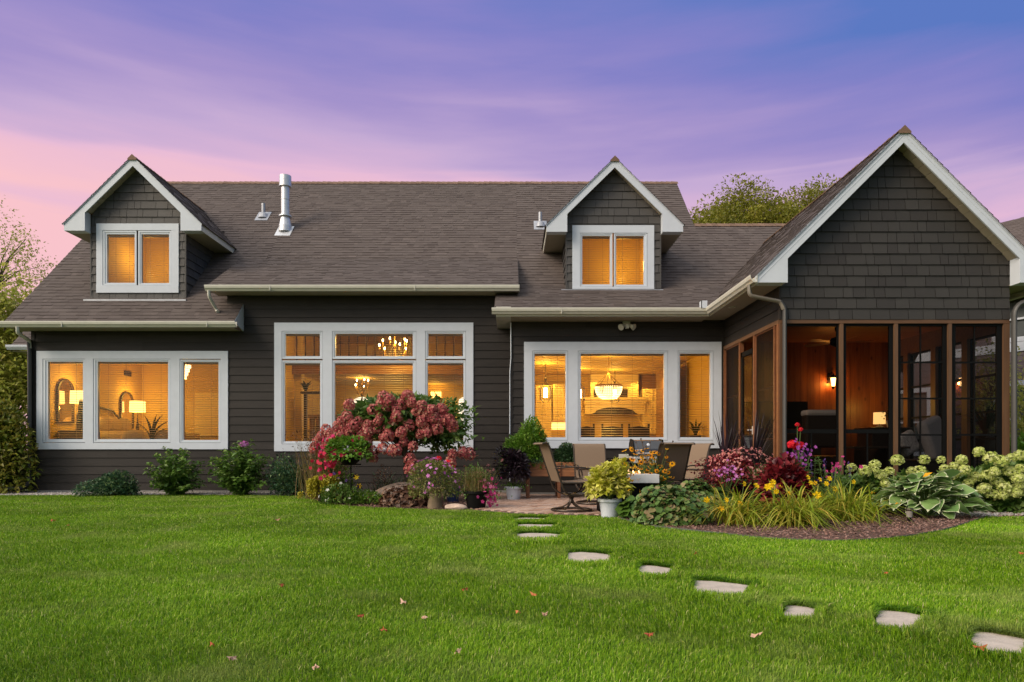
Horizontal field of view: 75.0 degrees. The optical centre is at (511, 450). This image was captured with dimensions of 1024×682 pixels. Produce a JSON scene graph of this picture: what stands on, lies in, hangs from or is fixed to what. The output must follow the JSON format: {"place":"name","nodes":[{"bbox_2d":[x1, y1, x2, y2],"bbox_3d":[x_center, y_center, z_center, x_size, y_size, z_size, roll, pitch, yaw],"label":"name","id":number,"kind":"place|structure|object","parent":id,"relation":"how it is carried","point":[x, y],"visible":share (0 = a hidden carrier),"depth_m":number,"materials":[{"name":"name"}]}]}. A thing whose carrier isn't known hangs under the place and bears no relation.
{"place":"outdoors","nodes":[
{"label":"outdoors","id":0,"kind":"place"},
{"bbox_2d":[57,431,82,438],"bbox_3d":[-10.283,0.020,15.850,0.595,0.960,0.700,0,0,0],"label":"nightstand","id":1,"kind":"object","parent":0,"point":[68,435],"visible":0.09,"depth_m":15.50,"materials":[{"name":"wood"}]},
{"bbox_2d":[129,402,145,429],"bbox_3d":[-10.280,-0.900,18.300,0.400,0.900,0.400,0,0,0],"label":"table lamp","id":2,"kind":"object","parent":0,"point":[135,406],"visible":0.56,"depth_m":18.16,"materials":[{"name":"beige"}]},
{"bbox_2d":[308,415,337,440],"bbox_3d":[-4.550,-0.185,16.650,0.900,1.370,0.700,0,0,0],"label":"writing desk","id":3,"kind":"object","parent":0,"point":[312,422],"visible":0.18,"depth_m":16.30,"materials":[{"name":"brown wood"}]},
{"bbox_2d":[0,483,1023,681],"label":"ground","id":4,"kind":"structure","parent":0,"point":[656,633],"depth_m":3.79,"materials":[{"name":"plant"}]},
{"bbox_2d":[0,262,40,424],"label":"tree","id":5,"kind":"object","parent":4,"relation":"on","point":[13,376],"visible":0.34,"depth_m":19.82,"materials":[{"name":"green plant"}]},
{"bbox_2d":[0,198,57,312],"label":"tree","id":6,"kind":"object","parent":4,"relation":"on","point":[9,258],"visible":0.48,"depth_m":23.07,"materials":[{"name":"green plant"}]},
{"bbox_2d":[70,469,142,496],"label":"shrub","id":7,"kind":"object","parent":4,"relation":"on","point":[113,483],"visible":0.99,"depth_m":13.73,"materials":[{"name":"green plant"}]},
{"bbox_2d":[315,493,464,509],"bbox_3d":[-2.375,0.944,12.672,3.650,0.001,4.355,0,0,0],"label":"mulch bed","id":8,"kind":"object","parent":4,"relation":"on","point":[414,507],"visible":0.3,"depth_m":11.62,"materials":[{"name":"soil"}]},
{"bbox_2d":[297,473,341,501],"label":"creeping plant","id":9,"kind":"object","parent":8,"relation":"on","point":[311,485],"visible":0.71,"depth_m":11.83,"materials":[{"name":"yellow plant"}]},
{"bbox_2d":[282,429,358,499],"bbox_3d":[-3.372,0.218,12.406,1.522,1.344,1.551,0,0,39],"label":"flowering plant","id":10,"kind":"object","parent":8,"relation":"on","point":[314,469],"depth_m":12.19,"materials":[{"name":"green plant"}]},
{"bbox_2d":[317,461,358,499],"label":"flower clump","id":11,"kind":"object","parent":8,"relation":"on","point":[344,479],"visible":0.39,"depth_m":12.15,"materials":[{"name":"green plant"}]},
{"bbox_2d":[318,481,368,504],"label":"flower clump","id":12,"kind":"object","parent":8,"relation":"on","point":[343,490],"visible":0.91,"depth_m":11.52,"materials":[{"name":"green plant"}]},
{"bbox_2d":[340,423,360,504],"bbox_3d":[-2.778,0.200,11.500,0.360,1.501,0.360,0,0,0],"label":"planter stand","id":13,"kind":"object","parent":8,"relation":"on","point":[351,469],"visible":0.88,"depth_m":11.49,"materials":[{"name":"metal"}]},
{"bbox_2d":[309,419,374,480],"bbox_3d":[-2.819,-0.024,11.417,0.978,1.064,0.872,0,0,31],"label":"flower basket","id":14,"kind":"object","parent":13,"relation":"on","point":[342,454],"visible":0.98,"depth_m":11.23,"materials":[{"name":"green plant"}]},
{"bbox_2d":[344,489,382,504],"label":"flower clump","id":15,"kind":"object","parent":8,"relation":"on","point":[368,492],"visible":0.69,"depth_m":11.56,"materials":[{"name":"green plant"}]},
{"bbox_2d":[368,464,394,490],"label":"plant","id":16,"kind":"object","parent":8,"relation":"on","point":[381,478],"visible":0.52,"depth_m":13.03,"materials":[{"name":"green plant"}]},
{"bbox_2d":[308,389,484,481],"bbox_3d":[-2.088,-0.084,12.147,3.198,2.073,1.804,0,0,0],"label":"hydrangea tree","id":17,"kind":"object","parent":8,"relation":"on","point":[425,419],"visible":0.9,"depth_m":11.53,"materials":[{"name":"pink plant"}]},
{"bbox_2d":[376,482,422,495],"bbox_3d":[-1.999,0.813,11.892,0.957,0.508,0.600,0,0,0],"label":"boulder","id":18,"kind":"object","parent":8,"relation":"on","point":[380,490],"visible":0.22,"depth_m":11.78,"materials":[{"name":"stone"}]},
{"bbox_2d":[378,483,428,506],"bbox_3d":[-1.780,0.764,11.298,1.015,0.402,0.661,0,0,0],"label":"heuchera","id":19,"kind":"object","parent":8,"relation":"on","point":[403,498],"visible":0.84,"depth_m":11.09,"materials":[{"name":"brown plant"}]},
{"bbox_2d":[406,457,463,508],"bbox_3d":[-1.238,0.527,10.907,1.005,0.846,0.869,0,0,0],"label":"petunia planter","id":20,"kind":"object","parent":8,"relation":"on","point":[435,497],"visible":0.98,"depth_m":10.79,"materials":[{"name":"pink plant"}]},
{"bbox_2d":[0,125,1023,493],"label":"house","id":21,"kind":"structure","parent":4,"relation":"on","point":[834,311],"depth_m":14.83,"materials":[{"name":"wood"}]},
{"bbox_2d":[57,379,74,422],"bbox_3d":[-10.570,-1.170,15.790,0.040,1.040,0.580,0,0,0],"label":"arched mirror","id":22,"kind":"object","parent":21,"relation":"attached to","point":[64,388],"visible":0.73,"depth_m":15.75,"materials":[{"name":"silver metal"}]},
{"bbox_2d":[120,393,133,428],"bbox_3d":[-10.570,-1.105,18.310,0.040,1.010,0.620,0,0,0],"label":"arched mirror","id":23,"kind":"object","parent":21,"relation":"attached to","point":[126,397],"visible":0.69,"depth_m":18.29,"materials":[{"name":"silver metal"}]},
{"bbox_2d":[36,351,227,448],"bbox_3d":[-8.445,-1.117,14.892,4.257,2.186,0.156,0,0,0],"label":"window","id":24,"kind":"structure","parent":21,"relation":"in","point":[91,361],"depth_m":14.82,"materials":[{"name":"plastic"}]},
{"bbox_2d":[120,429,148,438],"bbox_3d":[-8.993,-0.050,15.900,0.660,0.900,0.600,0,0,0],"label":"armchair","id":25,"kind":"object","parent":21,"relation":"on","point":[132,436],"visible":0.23,"depth_m":15.70,"materials":[{"name":"fabric"}]},
{"bbox_2d":[77,406,199,439],"bbox_3d":[-9.440,-0.340,17.050,2.280,1.580,1.760,0,0,0],"label":"sofa","id":26,"kind":"object","parent":21,"relation":"in","point":[118,425],"visible":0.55,"depth_m":16.89,"materials":[{"name":"fabric"}]},
{"bbox_2d":[130,415,167,438],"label":"potted plant","id":27,"kind":"object","parent":21,"relation":"in","point":[152,435],"visible":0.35,"depth_m":15.53,"materials":[{"name":"green plant"}]},
{"bbox_2d":[195,393,217,434],"bbox_3d":[-8.675,-1.025,19.050,0.750,1.250,0.060,0,0,0],"label":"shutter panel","id":28,"kind":"object","parent":21,"relation":"attached to","point":[206,413],"visible":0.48,"depth_m":19.03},
{"bbox_2d":[295,336,303,440],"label":"column","id":29,"kind":"structure","parent":21,"relation":"on","point":[299,402],"depth_m":18.10,"materials":[{"name":"brown wood"}]},
{"bbox_2d":[300,391,319,440],"bbox_3d":[-5.150,-0.525,17.625,0.800,2.050,0.350,0,0,0],"label":"plant stand","id":30,"kind":"object","parent":21,"relation":"on","point":[305,393],"visible":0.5,"depth_m":17.60,"materials":[{"name":"wood"}]},
{"bbox_2d":[274,323,472,450],"bbox_3d":[-3.074,-1.410,14.892,4.425,2.858,0.156,0,0,0],"label":"window","id":31,"kind":"structure","parent":21,"relation":"in","point":[327,332],"depth_m":14.83,"materials":[{"name":"plastic"}]},
{"bbox_2d":[296,336,462,355],"bbox_3d":[-2.990,-2.815,17.960,5.820,0.890,0.060,0,0,0],"label":"gallery railing","id":32,"kind":"object","parent":21,"relation":"on","point":[383,345],"visible":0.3,"depth_m":17.95,"materials":[{"name":"brown wood"}]},
{"bbox_2d":[535,385,550,436],"bbox_3d":[0.919,-1.071,19.703,0.464,1.662,0.544,0,0,0],"label":"kitchen cabinet","id":33,"kind":"object","parent":21,"relation":"attached to","point":[544,424],"visible":0.27,"depth_m":19.45,"materials":[{"name":"brown wood"}]},
{"bbox_2d":[552,383,564,420],"bbox_3d":[1.431,-1.423,19.753,0.464,1.087,0.444,0,0,0],"label":"kitchen cabinet","id":34,"kind":"object","parent":21,"relation":"attached to","point":[560,392],"visible":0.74,"depth_m":19.55,"materials":[{"name":"brown wood"}]},
{"bbox_2d":[595,356,622,398],"bbox_3d":[2.273,-1.727,15.700,0.654,1.026,0.654,0,0,0],"label":"beaded chandelier","id":35,"kind":"object","parent":21,"relation":"hanging from","point":[607,391],"visible":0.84,"depth_m":15.56,"materials":[{"name":"white glass"}]},
{"bbox_2d":[601,424,622,436],"bbox_3d":[2.286,-0.055,15.420,0.486,1.110,0.460,0,0,0],"label":"dining chair","id":36,"kind":"object","parent":21,"relation":"on","point":[614,431],"visible":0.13,"depth_m":15.20,"materials":[{"name":"wood"}]},
{"bbox_2d":[582,375,648,413],"bbox_3d":[3.021,-1.647,19.700,1.950,1.185,0.540,0,0,0],"label":"range hood","id":37,"kind":"object","parent":21,"relation":"attached to","point":[624,384],"visible":0.65,"depth_m":19.56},
{"bbox_2d":[524,342,721,447],"bbox_3d":[2.338,-1.167,14.142,4.168,2.245,0.156,0,0,0],"label":"window","id":38,"kind":"structure","parent":21,"relation":"in","point":[671,352],"depth_m":14.07,"materials":[{"name":"plastic"}]},
{"bbox_2d":[628,424,649,436],"bbox_3d":[2.894,-0.055,15.420,0.486,1.110,0.460,0,0,0],"label":"dining chair","id":39,"kind":"object","parent":21,"relation":"on","point":[638,431],"visible":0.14,"depth_m":15.20,"materials":[{"name":"wood"}]},
{"bbox_2d":[640,389,655,433],"bbox_3d":[4.156,-1.143,19.753,0.639,1.327,0.444,0,0,0],"label":"kitchen cabinet","id":40,"kind":"object","parent":21,"relation":"attached to","point":[651,399],"visible":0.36,"depth_m":19.55,"materials":[{"name":"brown wood"}]},
{"bbox_2d":[656,369,662,436],"bbox_3d":[4.045,-0.825,17.500,0.110,2.650,2.000,0,0,0],"label":"door casing","id":41,"kind":"object","parent":21,"relation":"attached to","point":[659,399],"depth_m":18.08,"materials":[{"name":"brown wood"}]},
{"bbox_2d":[741,348,752,454],"bbox_3d":[4.474,-0.645,12.730,0.112,2.530,0.720,0,0,0],"label":"porch door","id":42,"kind":"structure","parent":21,"relation":"in","point":[750,351],"depth_m":13.00,"materials":[{"name":"wood"}]},
{"bbox_2d":[901,416,941,473],"bbox_3d":[7.450,-0.043,12.571,1.300,1.185,1.457,0,0,0],"label":"armchair","id":43,"kind":"object","parent":21,"relation":"on","point":[932,446],"visible":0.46,"depth_m":11.94,"materials":[{"name":"grey fabric"}]},
{"bbox_2d":[517,533,559,539],"bbox_3d":[0.287,0.958,7.150,0.552,0.024,0.985,0,0,0],"label":"stepping stone","id":44,"kind":"object","parent":4,"relation":"on","point":[536,534],"visible":0.23,"depth_m":7.49,"materials":[{"name":"stone"}]},
{"bbox_2d":[568,552,609,561],"bbox_3d":[0.676,0.958,5.777,0.405,0.024,0.866,0,0,5],"label":"stepping stone","id":45,"kind":"object","parent":4,"relation":"on","point":[580,556],"visible":0.31,"depth_m":5.94,"materials":[{"name":"stone"}]},
{"bbox_2d":[639,565,669,574],"bbox_3d":[1.116,0.958,5.158,0.294,0.024,0.675,0,0,10],"label":"stepping stone","id":46,"kind":"object","parent":4,"relation":"on","point":[650,568],"visible":0.23,"depth_m":5.29,"materials":[{"name":"stone"}]},
{"bbox_2d":[694,580,746,599],"bbox_3d":[1.417,0.958,4.497,0.454,0.024,0.638,0,0,22],"label":"stepping stone","id":47,"kind":"object","parent":4,"relation":"on","point":[721,586],"visible":0.23,"depth_m":4.63,"materials":[{"name":"stone"}]},
{"bbox_2d":[689,191,752,223],"bbox_3d":[9.799,-5.792,33.066,5.352,13.491,4.974,0,0,-33],"label":"tree","id":48,"kind":"object","parent":4,"relation":"on","point":[725,219],"visible":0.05,"depth_m":32.01,"materials":[{"name":"green plant"}]},
{"bbox_2d":[692,172,788,223],"bbox_3d":[12.087,-6.946,35.948,5.559,15.798,5.633,0,0,0],"label":"tree","id":49,"kind":"object","parent":4,"relation":"on","point":[741,192],"visible":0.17,"depth_m":35.02,"materials":[{"name":"green plant"}]},
{"bbox_2d":[740,181,806,223],"bbox_3d":[13.838,-6.320,34.153,4.919,14.546,4.816,0,0,-40],"label":"tree","id":50,"kind":"object","parent":4,"relation":"on","point":[786,214],"visible":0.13,"depth_m":33.40,"materials":[{"name":"green plant"}]},
{"bbox_2d":[784,605,814,616],"bbox_3d":[1.670,0.958,3.822,0.220,0.024,0.494,0,0,23],"label":"stepping stone","id":51,"kind":"object","parent":4,"relation":"on","point":[794,610],"visible":0.2,"depth_m":3.94,"materials":[{"name":"stone"}]},
{"bbox_2d":[781,172,839,211],"bbox_3d":[16.691,-7.152,36.943,5.411,16.208,5.526,0,0,0],"label":"tree","id":52,"kind":"object","parent":4,"relation":"on","point":[811,197],"visible":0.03,"depth_m":36.69,"materials":[{"name":"green plant"}]},
{"bbox_2d":[618,506,1023,540],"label":"mulch bed","id":53,"kind":"object","parent":4,"relation":"on","point":[841,534],"visible":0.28,"depth_m":8.05,"materials":[{"name":"brown wood"}]},
{"bbox_2d":[615,495,638,518],"bbox_3d":[1.713,0.810,9.252,0.598,0.378,0.496,0,0,0],"label":"bergenia","id":54,"kind":"object","parent":53,"relation":"on","point":[623,509],"visible":0.41,"depth_m":9.15,"materials":[{"name":"green plant"}]},
{"bbox_2d":[629,484,713,526],"bbox_3d":[2.034,0.702,8.590,1.043,0.544,0.801,0,0,0],"label":"heuchera","id":55,"kind":"object","parent":53,"relation":"on","point":[666,506],"visible":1,"depth_m":8.32,"materials":[{"name":"green plant"}]},
{"bbox_2d":[680,478,734,516],"bbox_3d":[2.694,0.687,9.597,1.224,0.574,0.771,0,0,0],"label":"heuchera","id":56,"kind":"object","parent":53,"relation":"on","point":[701,490],"visible":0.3,"depth_m":9.54,"materials":[{"name":"green plant"}]},
{"bbox_2d":[686,447,772,503],"bbox_3d":[3.378,0.443,10.209,1.235,1.013,1.067,0,0,0],"label":"flowering bush","id":57,"kind":"object","parent":53,"relation":"on","point":[741,462],"visible":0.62,"depth_m":10.04,"materials":[{"name":"pink plant"}]},
{"bbox_2d":[710,453,749,496],"bbox_3d":[3.168,0.443,9.760,0.532,0.822,0.518,0,0,31],"label":"petunia","id":58,"kind":"object","parent":57,"relation":"in","point":[728,470],"visible":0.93,"depth_m":9.71,"materials":[{"name":"pink plant"}]},
{"bbox_2d":[713,412,745,483],"bbox_3d":[3.396,0.143,10.441,0.613,1.613,0.856,0,0,0],"label":"cordyline","id":59,"kind":"object","parent":53,"relation":"on","point":[724,445],"visible":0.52,"depth_m":10.38,"materials":[{"name":"black plant"}]},
{"bbox_2d":[675,481,815,531],"bbox_3d":[2.911,0.651,8.482,2.048,0.577,1.725,0,0,17],"label":"daylily","id":60,"kind":"object","parent":53,"relation":"on","point":[727,513],"visible":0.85,"depth_m":8.39,"materials":[{"name":"green plant"}]},
{"bbox_2d":[728,413,773,466],"bbox_3d":[3.800,0.138,10.582,0.856,1.624,0.866,0,0,25],"label":"cordyline","id":61,"kind":"object","parent":53,"relation":"on","point":[757,441],"visible":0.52,"depth_m":10.51,"materials":[{"name":"black plant"}]},
{"bbox_2d":[752,452,815,508],"bbox_3d":[3.991,0.488,9.792,1.045,0.951,0.812,0,0,0],"label":"coleus","id":62,"kind":"object","parent":53,"relation":"on","point":[787,471],"visible":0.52,"depth_m":9.63,"materials":[{"name":"red plant"}]},
{"bbox_2d":[787,422,803,463],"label":"geranium","id":63,"kind":"object","parent":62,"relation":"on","point":[792,444],"visible":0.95,"depth_m":9.93,"materials":[{"name":"red plant"}]},
{"bbox_2d":[786,438,816,469],"bbox_3d":[4.260,0.334,9.847,0.434,1.036,0.324,0,0,-23],"label":"petunia","id":64,"kind":"object","parent":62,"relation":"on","point":[803,455],"visible":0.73,"depth_m":9.83,"materials":[{"name":"purple plant"}]},
{"bbox_2d":[617,516,985,541],"bbox_3d":[4.077,0.936,8.195,5.266,0.028,2.634,0,0,0],"label":"bed edging","id":65,"kind":"object","parent":53,"relation":"on","point":[794,538],"visible":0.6,"depth_m":7.52,"materials":[{"name":"stone"}]},
{"bbox_2d":[725,479,882,534],"bbox_3d":[3.711,0.638,8.357,2.020,0.605,2.278,0,0,25],"label":"daylily","id":66,"kind":"object","parent":53,"relation":"on","point":[807,513],"visible":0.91,"depth_m":8.25,"materials":[{"name":"green plant"}]},
{"bbox_2d":[771,480,864,519],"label":"daylily","id":67,"kind":"object","parent":53,"relation":"on","point":[814,492],"visible":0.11,"depth_m":9.53,"materials":[{"name":"yellow plant"}]},
{"bbox_2d":[796,449,856,499],"bbox_3d":[4.673,0.438,9.991,0.971,1.033,0.809,0,0,0],"label":"salvia","id":68,"kind":"object","parent":53,"relation":"on","point":[823,486],"visible":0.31,"depth_m":9.92,"materials":[{"name":"purple plant"}]},
{"bbox_2d":[823,456,862,494],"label":"flower clump","id":69,"kind":"object","parent":53,"relation":"on","point":[836,466],"visible":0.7,"depth_m":9.68,"materials":[{"name":"pink plant"}]},
{"bbox_2d":[795,475,930,526],"bbox_3d":[4.606,0.636,8.979,1.788,0.608,2.017,0,0,0],"label":"daylily","id":70,"kind":"object","parent":53,"relation":"on","point":[855,503],"visible":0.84,"depth_m":8.89,"materials":[{"name":"green plant"}]},
{"bbox_2d":[830,459,899,512],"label":"hydrangea","id":71,"kind":"object","parent":53,"relation":"on","point":[874,480],"visible":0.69,"depth_m":10.19,"materials":[{"name":"green plant"}]},
{"bbox_2d":[884,454,934,510],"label":"hydrangea","id":72,"kind":"object","parent":53,"relation":"on","point":[899,458],"visible":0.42,"depth_m":10.20,"materials":[{"name":"green plant"}]},
{"bbox_2d":[869,469,996,518],"bbox_3d":[5.825,0.606,9.458,1.846,0.703,1.296,0,0,0],"label":"hosta","id":73,"kind":"object","parent":53,"relation":"on","point":[934,489],"visible":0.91,"depth_m":9.29,"materials":[{"name":"green plant"}]},
{"bbox_2d":[934,447,994,509],"bbox_3d":[7.003,0.501,10.411,1.350,1.118,1.188,0,0,0],"label":"hydrangea","id":74,"kind":"object","parent":53,"relation":"on","point":[965,469],"visible":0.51,"depth_m":9.96,"materials":[{"name":"green plant"}]},
{"bbox_2d":[960,450,1023,512],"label":"hydrangea","id":75,"kind":"object","parent":53,"relation":"on","point":[1001,488],"visible":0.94,"depth_m":9.84,"materials":[{"name":"green plant"}]},
{"bbox_2d":[876,610,921,626],"bbox_3d":[2.150,0.958,3.641,0.282,0.024,0.648,0,0,29],"label":"stepping stone","id":76,"kind":"object","parent":4,"relation":"on","point":[896,617],"visible":0.26,"depth_m":3.75,"materials":[{"name":"stone"}]},
{"bbox_2d":[956,338,1023,433],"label":"tree","id":77,"kind":"object","parent":4,"relation":"on","point":[986,392],"visible":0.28,"depth_m":17.45,"materials":[{"name":"green plant"}]},
{"bbox_2d":[971,632,1023,652],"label":"stepping stone","id":78,"kind":"object","parent":4,"relation":"on","point":[998,641],"visible":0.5,"depth_m":3.30,"materials":[{"name":"stone"}]},
{"bbox_2d":[975,384,1023,467],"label":"shrub","id":79,"kind":"object","parent":4,"relation":"on","point":[1020,424],"visible":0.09,"depth_m":13.08,"materials":[{"name":"green plant"}]},
{"bbox_2d":[980,431,1023,465],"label":"shrub","id":80,"kind":"object","parent":4,"relation":"on","point":[1020,444],"visible":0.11,"depth_m":12.16,"materials":[{"name":"green plant"}]},
{"label":"gravel bed","id":81,"kind":"structure","parent":4,"relation":"on","visible":0},
{"bbox_2d":[0,397,41,493],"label":"shrub","id":82,"kind":"object","parent":81,"relation":"on","point":[14,461],"visible":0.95,"depth_m":14.55,"materials":[{"name":"green plant"}]},
{"bbox_2d":[0,491,304,495],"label":"gravel pebbles","id":83,"kind":"object","parent":81,"relation":"on","point":[144,493],"visible":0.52,"depth_m":14.26,"materials":[{"name":"grey gravel"}]},
{"bbox_2d":[143,446,206,495],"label":"shrub","id":84,"kind":"object","parent":81,"relation":"on","point":[177,481],"visible":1,"depth_m":13.82,"materials":[{"name":"green plant"}]},
{"bbox_2d":[206,439,273,495],"bbox_3d":[-5.716,0.368,13.984,1.426,1.235,1.183,0,0,0],"label":"shrub","id":85,"kind":"object","parent":81,"relation":"on","point":[241,478],"visible":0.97,"depth_m":13.79,"materials":[{"name":"green plant"}]},
{"bbox_2d":[264,453,313,495],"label":"shrub","id":86,"kind":"object","parent":81,"relation":"on","point":[286,481],"visible":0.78,"depth_m":13.72,"materials":[{"name":"green plant"}]},
{"bbox_2d":[0,0,1023,433],"label":"sky","id":87,"kind":"structure","parent":0,"point":[694,94],"materials":[{"name":"purple"}]},
{"bbox_2d":[464,492,600,515],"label":"patio","id":88,"kind":"structure","parent":0,"point":[526,513],"depth_m":9.86,"materials":[{"name":"stone"}]},
{"bbox_2d":[465,492,600,514],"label":"paver field","id":89,"kind":"structure","parent":88,"relation":"on","point":[540,503],"depth_m":11.34,"materials":[{"name":"beige stone"}]},
{"bbox_2d":[445,463,511,509],"bbox_3d":[-0.540,0.562,10.786,1.104,0.775,0.733,0,0,0],"label":"grass planter","id":90,"kind":"object","parent":89,"relation":"on","point":[477,494],"visible":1,"depth_m":10.69,"materials":[{"name":"plant"}]},
{"bbox_2d":[492,446,532,499],"bbox_3d":[0.007,0.419,12.655,0.784,1.062,0.656,0,0,22],"label":"dark leaf planter","id":91,"kind":"object","parent":89,"relation":"on","point":[516,461],"visible":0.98,"depth_m":12.53,"materials":[{"name":"plant"}]},
{"bbox_2d":[522,462,573,498],"bbox_3d":[0.978,0.579,13.098,1.567,0.703,0.665,0,0,0],"label":"raised planter","id":92,"kind":"object","parent":89,"relation":"on","point":[537,470],"visible":0.21,"depth_m":12.80,"materials":[{"name":"brown wood"}]},
{"bbox_2d":[499,414,554,468],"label":"herb","id":93,"kind":"object","parent":92,"relation":"in","point":[528,435],"visible":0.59,"depth_m":12.90,"materials":[{"name":"green plant"}]},
{"bbox_2d":[553,442,573,464],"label":"shrub","id":94,"kind":"object","parent":92,"relation":"in","point":[563,452],"visible":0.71,"depth_m":12.92,"materials":[{"name":"green plant"}]},
{"bbox_2d":[533,442,591,511],"bbox_3d":[0.800,0.397,10.133,0.854,1.040,0.642,0,0,-12],"label":"patio chair","id":95,"kind":"object","parent":89,"relation":"on","point":[553,472],"visible":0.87,"depth_m":10.07,"materials":[{"name":"fabric"}]},
{"bbox_2d":[572,444,606,504],"bbox_3d":[1.408,0.397,11.629,0.642,1.040,0.854,0,0,-4],"label":"patio chair","id":96,"kind":"object","parent":89,"relation":"on","point":[588,455],"visible":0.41,"depth_m":11.86,"materials":[{"name":"beige fabric"}]},
{"bbox_2d":[588,470,658,511],"bbox_3d":[1.673,0.587,10.100,0.959,0.671,0.700,0,0,0],"label":"fire table","id":97,"kind":"object","parent":89,"relation":"on","point":[642,482],"visible":0.29,"depth_m":9.75,"materials":[{"name":"concrete"}]},
{"bbox_2d":[608,439,663,485],"bbox_3d":[2.560,0.315,12.764,1.382,1.071,0.613,0,0,0],"label":"gas grill","id":98,"kind":"object","parent":89,"relation":"on","point":[653,445],"visible":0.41,"depth_m":12.62,"materials":[{"name":"metal"}]},
{"bbox_2d":[622,438,674,488],"bbox_3d":[2.122,0.359,10.155,0.802,1.089,0.770,0,0,0],"label":"rudbeckia","id":99,"kind":"object","parent":89,"relation":"on","point":[662,477],"visible":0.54,"depth_m":10.09,"materials":[{"name":"yellow plant"}]},
{"bbox_2d":[633,442,694,481],"bbox_3d":[2.388,0.397,10.527,0.642,1.040,0.854,0,0,-22],"label":"patio chair","id":100,"kind":"object","parent":89,"relation":"on","point":[678,454],"visible":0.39,"depth_m":10.31,"materials":[{"name":"fabric"}]},
{"bbox_2d":[674,443,713,484],"bbox_3d":[2.897,0.397,11.245,0.854,1.040,0.642,0,0,-34],"label":"patio chair","id":101,"kind":"object","parent":89,"relation":"on","point":[698,451],"visible":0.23,"depth_m":11.28,"materials":[{"name":"beige fabric"}]},
{"bbox_2d":[583,457,638,516],"bbox_3d":[1.403,0.512,9.447,0.817,0.876,0.747,0,0,0],"label":"coleus planter","id":102,"kind":"object","parent":88,"relation":"on","point":[607,478],"visible":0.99,"depth_m":9.30,"materials":[{"name":"plant"}]},
{"bbox_2d":[744,401,751,467],"bbox_3d":[5.700,-0.225,14.225,1.600,1.650,0.450,0,0,0],"label":"television","id":103,"kind":"object","parent":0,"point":[748,408],"visible":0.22,"depth_m":14.30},
{"bbox_2d":[901,217,1023,466],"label":"neighbour house","id":104,"kind":"structure","parent":0,"point":[1015,227],"depth_m":21.44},
{"bbox_2d":[901,387,929,455],"bbox_3d":[13.554,-0.950,22.744,0.120,2.280,1.480,0,0,-31],"label":"window","id":105,"kind":"structure","parent":104,"relation":"in","point":[925,392],"depth_m":22.45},
{"bbox_2d":[992,301,1023,344],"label":"window","id":106,"kind":"structure","parent":104,"relation":"in","point":[1020,316],"depth_m":20.01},
{"bbox_3d":[8.464,0.313,11.900,0.320,0.636,0.302,0,0,0],"label":"plant stand","id":107,"kind":"object","parent":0,"visible":0},
{"bbox_2d":[956,404,1018,449],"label":"potted plant","id":108,"kind":"object","parent":107,"relation":"on","point":[985,422],"visible":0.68,"depth_m":11.78,"materials":[{"name":"black plant"}]},
{"label":"gravel bed","id":109,"kind":"structure","parent":0,"visible":0},
{"bbox_2d":[914,508,1023,515],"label":"gravel pebbles","id":110,"kind":"object","parent":109,"relation":"on","point":[987,513],"visible":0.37,"depth_m":9.67,"materials":[{"name":"gravel"}]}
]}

